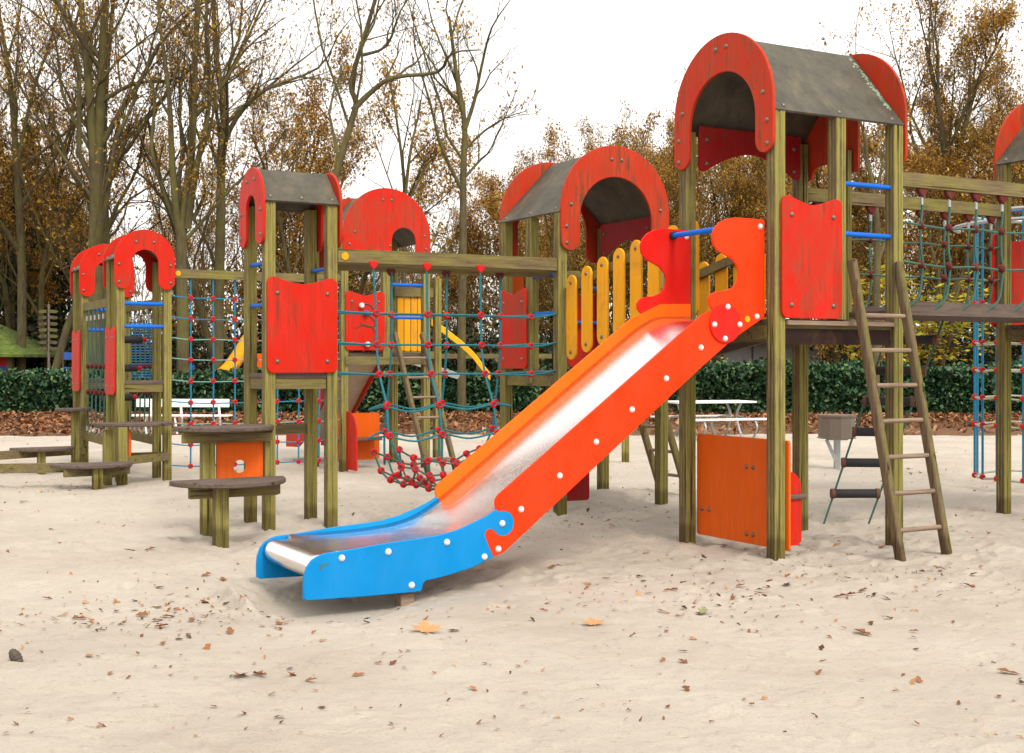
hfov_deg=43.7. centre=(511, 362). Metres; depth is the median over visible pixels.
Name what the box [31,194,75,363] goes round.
dark conifer
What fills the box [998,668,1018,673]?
dry leaf
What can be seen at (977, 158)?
autumn oak
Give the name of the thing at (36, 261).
autumn oak
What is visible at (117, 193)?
autumn oak
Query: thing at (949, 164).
autumn oak
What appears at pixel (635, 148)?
tree
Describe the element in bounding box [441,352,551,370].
wooden railing
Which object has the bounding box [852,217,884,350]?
autumn oak
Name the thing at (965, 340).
evergreen shrub
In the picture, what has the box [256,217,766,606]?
slide
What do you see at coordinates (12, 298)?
dark conifer
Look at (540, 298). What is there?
autumn oak
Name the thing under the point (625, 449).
short post
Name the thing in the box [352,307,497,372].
evergreen shrub
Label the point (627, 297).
autumn oak
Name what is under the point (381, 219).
play tower
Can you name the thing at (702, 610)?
green leaf
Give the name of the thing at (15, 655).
pine cone
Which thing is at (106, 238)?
bare tree
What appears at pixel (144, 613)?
dry leaf
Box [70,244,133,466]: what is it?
narrow tower
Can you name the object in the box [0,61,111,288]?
bare tree
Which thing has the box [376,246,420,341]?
bare tree
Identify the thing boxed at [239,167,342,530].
narrow tower
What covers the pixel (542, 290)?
autumn oak
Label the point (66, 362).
evergreen shrub
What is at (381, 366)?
evergreen shrub
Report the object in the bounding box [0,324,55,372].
playhouse
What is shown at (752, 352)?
shed
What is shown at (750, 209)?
autumn oak
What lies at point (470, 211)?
autumn oak
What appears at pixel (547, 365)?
evergreen shrub
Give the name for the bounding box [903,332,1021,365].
evergreen shrub
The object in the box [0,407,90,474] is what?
step platform
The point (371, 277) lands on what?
bare tree
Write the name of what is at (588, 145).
bare tree
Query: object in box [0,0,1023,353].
sky
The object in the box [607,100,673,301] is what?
autumn oak
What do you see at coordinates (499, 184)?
autumn oak
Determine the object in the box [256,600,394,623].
sand
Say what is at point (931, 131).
bare tree
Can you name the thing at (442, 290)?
bare tree
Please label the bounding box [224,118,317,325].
autumn oak
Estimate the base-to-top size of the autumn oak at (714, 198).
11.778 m
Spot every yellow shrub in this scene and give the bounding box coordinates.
[828,247,942,361]
[852,263,993,366]
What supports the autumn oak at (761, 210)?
on the forest floor
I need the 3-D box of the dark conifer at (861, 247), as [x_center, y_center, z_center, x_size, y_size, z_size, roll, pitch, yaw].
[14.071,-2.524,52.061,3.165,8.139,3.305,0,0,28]
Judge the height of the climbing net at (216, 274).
2.321 m
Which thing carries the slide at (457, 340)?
on the sand at (850, 698)
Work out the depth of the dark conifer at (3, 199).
42.05 m
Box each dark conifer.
[0,117,70,336]
[0,126,47,365]
[0,164,55,369]
[16,214,71,340]
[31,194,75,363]
[243,229,283,341]
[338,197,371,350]
[539,292,552,363]
[852,207,873,357]
[963,270,994,343]
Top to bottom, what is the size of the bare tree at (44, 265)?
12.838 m
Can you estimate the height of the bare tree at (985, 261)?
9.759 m
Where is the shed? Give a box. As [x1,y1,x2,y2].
[709,343,821,372]
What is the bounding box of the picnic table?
[650,400,766,437]
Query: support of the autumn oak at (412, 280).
on the forest floor
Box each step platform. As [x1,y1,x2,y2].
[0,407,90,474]
[50,421,173,489]
[169,424,285,547]
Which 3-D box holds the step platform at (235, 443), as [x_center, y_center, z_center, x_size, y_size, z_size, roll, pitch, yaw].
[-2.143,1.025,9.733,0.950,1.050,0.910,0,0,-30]
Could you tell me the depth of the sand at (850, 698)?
6.44 m
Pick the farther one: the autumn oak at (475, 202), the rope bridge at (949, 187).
the autumn oak at (475, 202)
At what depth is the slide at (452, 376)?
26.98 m
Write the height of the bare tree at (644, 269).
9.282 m
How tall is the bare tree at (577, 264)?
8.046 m
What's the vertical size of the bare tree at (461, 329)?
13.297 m
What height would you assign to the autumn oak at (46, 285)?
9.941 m
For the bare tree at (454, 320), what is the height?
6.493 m
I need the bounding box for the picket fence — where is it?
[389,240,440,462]
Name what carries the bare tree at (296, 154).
on the forest floor
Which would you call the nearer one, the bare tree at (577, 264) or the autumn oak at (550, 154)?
the bare tree at (577, 264)
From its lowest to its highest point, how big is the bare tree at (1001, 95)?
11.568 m
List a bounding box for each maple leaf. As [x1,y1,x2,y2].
[409,620,442,633]
[582,617,603,625]
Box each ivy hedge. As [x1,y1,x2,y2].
[0,363,546,417]
[668,354,1021,418]
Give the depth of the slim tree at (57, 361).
36.41 m
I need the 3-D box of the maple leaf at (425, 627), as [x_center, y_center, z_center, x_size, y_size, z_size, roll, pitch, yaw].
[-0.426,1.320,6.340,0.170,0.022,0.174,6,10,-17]
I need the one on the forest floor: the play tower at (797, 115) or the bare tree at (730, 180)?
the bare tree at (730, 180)
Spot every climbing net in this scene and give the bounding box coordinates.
[172,269,340,468]
[338,249,580,491]
[953,206,1023,483]
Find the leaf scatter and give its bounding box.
[0,433,1023,737]
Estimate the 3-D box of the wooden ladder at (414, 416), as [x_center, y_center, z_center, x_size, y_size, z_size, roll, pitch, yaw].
[-1.064,0.550,15.818,0.430,1.877,1.119,0,0,-30]
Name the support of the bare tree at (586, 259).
on the forest floor
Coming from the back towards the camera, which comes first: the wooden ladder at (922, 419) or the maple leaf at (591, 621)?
the wooden ladder at (922, 419)
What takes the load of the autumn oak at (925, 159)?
on the forest floor
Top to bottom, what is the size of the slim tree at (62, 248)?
11.122 m
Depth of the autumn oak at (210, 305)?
49.10 m
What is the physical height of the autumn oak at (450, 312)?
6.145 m
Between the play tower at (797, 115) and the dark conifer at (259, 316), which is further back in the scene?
the dark conifer at (259, 316)
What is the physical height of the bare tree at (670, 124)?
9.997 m
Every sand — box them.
[0,434,1023,752]
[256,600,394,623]
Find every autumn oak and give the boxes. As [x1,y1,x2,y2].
[0,110,88,360]
[0,141,86,325]
[2,92,86,317]
[48,149,135,313]
[141,211,211,365]
[161,229,227,339]
[200,21,382,287]
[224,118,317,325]
[338,41,495,349]
[398,247,443,335]
[408,167,501,332]
[410,273,478,350]
[450,156,612,300]
[473,189,578,348]
[476,156,552,322]
[497,196,590,337]
[523,217,627,337]
[534,116,631,306]
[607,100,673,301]
[609,119,710,316]
[609,138,733,296]
[657,68,766,285]
[696,137,766,292]
[699,158,855,291]
[710,155,810,289]
[714,155,791,318]
[754,166,871,257]
[808,167,884,306]
[809,129,884,251]
[813,173,873,292]
[852,123,928,333]
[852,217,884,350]
[870,114,1021,299]
[880,134,990,352]
[904,123,1022,345]
[905,110,1018,338]
[906,56,1016,337]
[907,137,1023,341]
[915,98,1023,237]
[926,116,997,363]
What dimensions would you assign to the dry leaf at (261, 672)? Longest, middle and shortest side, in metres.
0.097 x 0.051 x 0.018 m
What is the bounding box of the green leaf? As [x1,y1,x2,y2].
[698,608,707,613]
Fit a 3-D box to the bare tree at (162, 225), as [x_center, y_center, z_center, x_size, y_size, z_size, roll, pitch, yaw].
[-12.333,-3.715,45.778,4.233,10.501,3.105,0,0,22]
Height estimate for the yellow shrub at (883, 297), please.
4.779 m
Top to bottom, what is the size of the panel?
2.275 m
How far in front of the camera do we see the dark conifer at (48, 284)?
42.87 m
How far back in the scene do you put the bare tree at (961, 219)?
46.29 m
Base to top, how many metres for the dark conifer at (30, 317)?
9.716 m
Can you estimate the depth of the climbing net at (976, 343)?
13.48 m
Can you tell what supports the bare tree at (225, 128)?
on the forest floor
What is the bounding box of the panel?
[131,323,151,374]
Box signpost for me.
[38,304,57,368]
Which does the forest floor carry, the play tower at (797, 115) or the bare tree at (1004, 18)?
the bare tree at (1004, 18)
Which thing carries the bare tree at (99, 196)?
on the forest floor
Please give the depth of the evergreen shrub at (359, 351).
42.09 m
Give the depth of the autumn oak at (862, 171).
46.87 m
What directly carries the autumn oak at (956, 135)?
on the forest floor
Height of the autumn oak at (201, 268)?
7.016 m
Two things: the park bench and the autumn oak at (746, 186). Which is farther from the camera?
the autumn oak at (746, 186)
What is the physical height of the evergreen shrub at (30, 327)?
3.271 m
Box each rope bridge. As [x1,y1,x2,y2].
[83,299,151,444]
[808,172,1023,322]
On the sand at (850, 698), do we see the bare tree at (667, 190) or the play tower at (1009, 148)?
the play tower at (1009, 148)
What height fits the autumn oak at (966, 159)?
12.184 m
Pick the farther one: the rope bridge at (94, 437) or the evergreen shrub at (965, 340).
the evergreen shrub at (965, 340)
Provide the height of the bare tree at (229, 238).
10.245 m
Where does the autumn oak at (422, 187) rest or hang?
on the forest floor
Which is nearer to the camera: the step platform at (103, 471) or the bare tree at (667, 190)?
the step platform at (103, 471)
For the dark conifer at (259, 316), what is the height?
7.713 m
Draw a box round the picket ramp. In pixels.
[565,221,766,373]
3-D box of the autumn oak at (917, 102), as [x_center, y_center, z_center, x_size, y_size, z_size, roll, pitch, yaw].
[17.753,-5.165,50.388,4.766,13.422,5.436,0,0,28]
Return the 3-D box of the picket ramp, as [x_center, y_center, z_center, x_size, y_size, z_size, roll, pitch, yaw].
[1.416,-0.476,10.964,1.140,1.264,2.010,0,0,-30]
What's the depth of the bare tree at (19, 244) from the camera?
36.94 m
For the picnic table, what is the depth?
23.05 m
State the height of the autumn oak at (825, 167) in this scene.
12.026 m
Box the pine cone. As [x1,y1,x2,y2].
[8,649,22,661]
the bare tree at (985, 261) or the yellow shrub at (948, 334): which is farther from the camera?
the bare tree at (985, 261)
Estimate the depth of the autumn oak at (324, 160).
45.76 m
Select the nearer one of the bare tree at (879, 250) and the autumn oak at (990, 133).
the bare tree at (879, 250)
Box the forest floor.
[0,368,1021,435]
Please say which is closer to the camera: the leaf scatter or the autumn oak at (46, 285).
the leaf scatter
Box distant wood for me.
[25,177,1021,367]
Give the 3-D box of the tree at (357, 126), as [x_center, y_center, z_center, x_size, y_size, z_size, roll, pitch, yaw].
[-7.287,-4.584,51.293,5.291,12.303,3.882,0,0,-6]
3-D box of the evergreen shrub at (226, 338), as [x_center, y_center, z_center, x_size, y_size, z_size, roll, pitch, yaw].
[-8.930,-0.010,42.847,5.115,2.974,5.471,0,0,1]
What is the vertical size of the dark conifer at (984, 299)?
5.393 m
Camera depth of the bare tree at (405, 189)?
35.98 m
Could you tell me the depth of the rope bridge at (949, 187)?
9.96 m
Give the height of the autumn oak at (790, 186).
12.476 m
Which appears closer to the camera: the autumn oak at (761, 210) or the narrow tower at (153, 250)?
the narrow tower at (153, 250)
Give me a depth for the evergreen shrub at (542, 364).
39.40 m
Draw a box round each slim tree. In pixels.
[0,4,169,369]
[29,44,206,381]
[75,14,238,357]
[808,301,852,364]
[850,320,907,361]
[907,150,1023,366]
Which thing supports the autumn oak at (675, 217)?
on the forest floor
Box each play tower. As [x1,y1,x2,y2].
[317,188,430,471]
[499,145,668,515]
[674,32,907,560]
[991,103,1023,513]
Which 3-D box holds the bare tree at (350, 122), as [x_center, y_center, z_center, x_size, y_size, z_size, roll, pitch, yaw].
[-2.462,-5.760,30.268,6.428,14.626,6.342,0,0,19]
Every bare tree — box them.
[0,0,65,357]
[0,0,141,370]
[0,0,142,371]
[0,0,257,369]
[0,0,264,326]
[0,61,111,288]
[78,0,324,372]
[112,121,231,363]
[127,109,290,357]
[130,0,378,369]
[206,56,360,282]
[284,0,492,274]
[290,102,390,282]
[325,1,471,371]
[348,246,408,350]
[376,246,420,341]
[379,0,543,419]
[401,240,457,367]
[433,203,489,334]
[441,228,494,364]
[501,141,588,368]
[519,214,581,327]
[521,164,629,335]
[543,96,671,321]
[547,218,612,351]
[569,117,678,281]
[610,148,697,334]
[626,101,721,294]
[656,108,740,309]
[696,155,765,288]
[699,156,766,291]
[725,155,791,312]
[783,0,944,425]
[818,0,1023,363]
[851,211,933,352]
[852,169,913,306]
[903,190,980,345]
[905,117,1000,340]
[908,84,979,352]
[942,42,1023,279]
[953,151,1021,337]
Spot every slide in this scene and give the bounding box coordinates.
[218,335,261,380]
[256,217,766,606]
[286,350,381,446]
[416,365,459,378]
[432,320,489,379]
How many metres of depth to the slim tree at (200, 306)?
36.37 m
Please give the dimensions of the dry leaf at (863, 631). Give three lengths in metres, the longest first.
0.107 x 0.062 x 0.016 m
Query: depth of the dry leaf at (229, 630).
6.37 m
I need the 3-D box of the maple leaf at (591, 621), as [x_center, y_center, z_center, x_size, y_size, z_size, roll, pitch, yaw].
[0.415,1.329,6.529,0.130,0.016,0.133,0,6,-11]
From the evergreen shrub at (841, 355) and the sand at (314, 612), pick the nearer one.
the sand at (314, 612)
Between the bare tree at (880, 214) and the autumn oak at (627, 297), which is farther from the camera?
the autumn oak at (627, 297)
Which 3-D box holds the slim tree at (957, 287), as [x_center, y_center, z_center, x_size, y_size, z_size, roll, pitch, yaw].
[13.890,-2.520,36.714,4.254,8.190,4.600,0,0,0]
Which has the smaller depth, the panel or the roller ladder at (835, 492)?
the roller ladder at (835, 492)
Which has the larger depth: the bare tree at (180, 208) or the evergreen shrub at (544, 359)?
the evergreen shrub at (544, 359)
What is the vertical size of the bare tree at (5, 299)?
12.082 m
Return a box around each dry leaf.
[135,610,147,615]
[226,627,233,633]
[253,670,266,674]
[854,629,870,634]
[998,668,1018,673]
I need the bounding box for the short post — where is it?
[622,436,628,461]
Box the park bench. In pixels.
[132,399,232,433]
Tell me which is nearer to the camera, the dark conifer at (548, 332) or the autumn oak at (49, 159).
the autumn oak at (49, 159)
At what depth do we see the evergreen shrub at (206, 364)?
39.64 m
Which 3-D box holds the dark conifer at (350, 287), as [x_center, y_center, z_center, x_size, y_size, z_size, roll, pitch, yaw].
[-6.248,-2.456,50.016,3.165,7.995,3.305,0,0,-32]
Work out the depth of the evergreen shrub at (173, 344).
43.48 m
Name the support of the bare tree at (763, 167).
on the forest floor
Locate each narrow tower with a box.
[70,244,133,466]
[103,230,174,480]
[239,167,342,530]
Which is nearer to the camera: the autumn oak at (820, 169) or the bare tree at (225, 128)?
the bare tree at (225, 128)
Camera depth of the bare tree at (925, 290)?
43.11 m
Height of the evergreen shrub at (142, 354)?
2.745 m
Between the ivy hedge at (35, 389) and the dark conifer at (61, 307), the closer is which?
the ivy hedge at (35, 389)
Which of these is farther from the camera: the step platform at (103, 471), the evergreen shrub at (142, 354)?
the evergreen shrub at (142, 354)
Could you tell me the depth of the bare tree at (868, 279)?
40.92 m
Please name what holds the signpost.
on the forest floor
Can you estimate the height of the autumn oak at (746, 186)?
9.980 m
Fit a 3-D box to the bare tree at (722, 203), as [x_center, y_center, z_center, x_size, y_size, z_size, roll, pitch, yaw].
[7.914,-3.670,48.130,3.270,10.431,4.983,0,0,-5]
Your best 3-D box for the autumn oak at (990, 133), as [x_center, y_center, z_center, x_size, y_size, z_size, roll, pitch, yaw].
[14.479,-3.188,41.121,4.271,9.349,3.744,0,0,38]
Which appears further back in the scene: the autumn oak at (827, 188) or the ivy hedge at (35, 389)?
the autumn oak at (827, 188)
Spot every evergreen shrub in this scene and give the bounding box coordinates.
[0,310,72,371]
[14,318,148,381]
[132,329,189,362]
[132,330,204,371]
[137,327,261,380]
[172,319,261,372]
[257,344,387,369]
[338,350,419,371]
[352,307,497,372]
[415,320,552,394]
[450,326,571,402]
[539,337,572,393]
[809,345,860,373]
[820,345,924,374]
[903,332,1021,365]
[916,321,1021,365]
[917,326,1021,365]
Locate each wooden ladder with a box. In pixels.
[393,332,455,475]
[609,322,678,480]
[847,258,951,561]
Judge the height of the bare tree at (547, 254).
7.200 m
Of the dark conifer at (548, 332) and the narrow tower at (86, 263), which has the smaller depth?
the narrow tower at (86, 263)
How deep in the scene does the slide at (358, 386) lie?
16.87 m
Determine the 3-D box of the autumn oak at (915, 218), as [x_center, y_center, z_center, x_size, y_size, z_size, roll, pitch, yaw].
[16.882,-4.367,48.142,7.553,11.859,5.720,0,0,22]
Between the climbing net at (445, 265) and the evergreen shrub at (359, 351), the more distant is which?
the evergreen shrub at (359, 351)
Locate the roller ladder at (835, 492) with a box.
[823,320,943,523]
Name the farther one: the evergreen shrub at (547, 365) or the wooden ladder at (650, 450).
the evergreen shrub at (547, 365)
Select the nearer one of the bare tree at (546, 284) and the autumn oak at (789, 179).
the bare tree at (546, 284)
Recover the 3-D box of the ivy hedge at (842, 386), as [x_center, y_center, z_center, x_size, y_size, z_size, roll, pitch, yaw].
[10.232,0.596,31.345,13.162,1.600,1.564,0,0,0]
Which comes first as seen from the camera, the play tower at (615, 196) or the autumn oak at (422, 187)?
the play tower at (615, 196)
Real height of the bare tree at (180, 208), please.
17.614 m
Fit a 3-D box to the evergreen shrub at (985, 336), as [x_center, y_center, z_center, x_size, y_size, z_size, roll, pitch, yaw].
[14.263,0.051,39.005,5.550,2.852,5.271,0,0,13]
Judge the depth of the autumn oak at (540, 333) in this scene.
50.98 m
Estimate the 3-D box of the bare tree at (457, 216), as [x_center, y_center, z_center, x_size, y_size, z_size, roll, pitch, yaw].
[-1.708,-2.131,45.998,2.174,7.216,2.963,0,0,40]

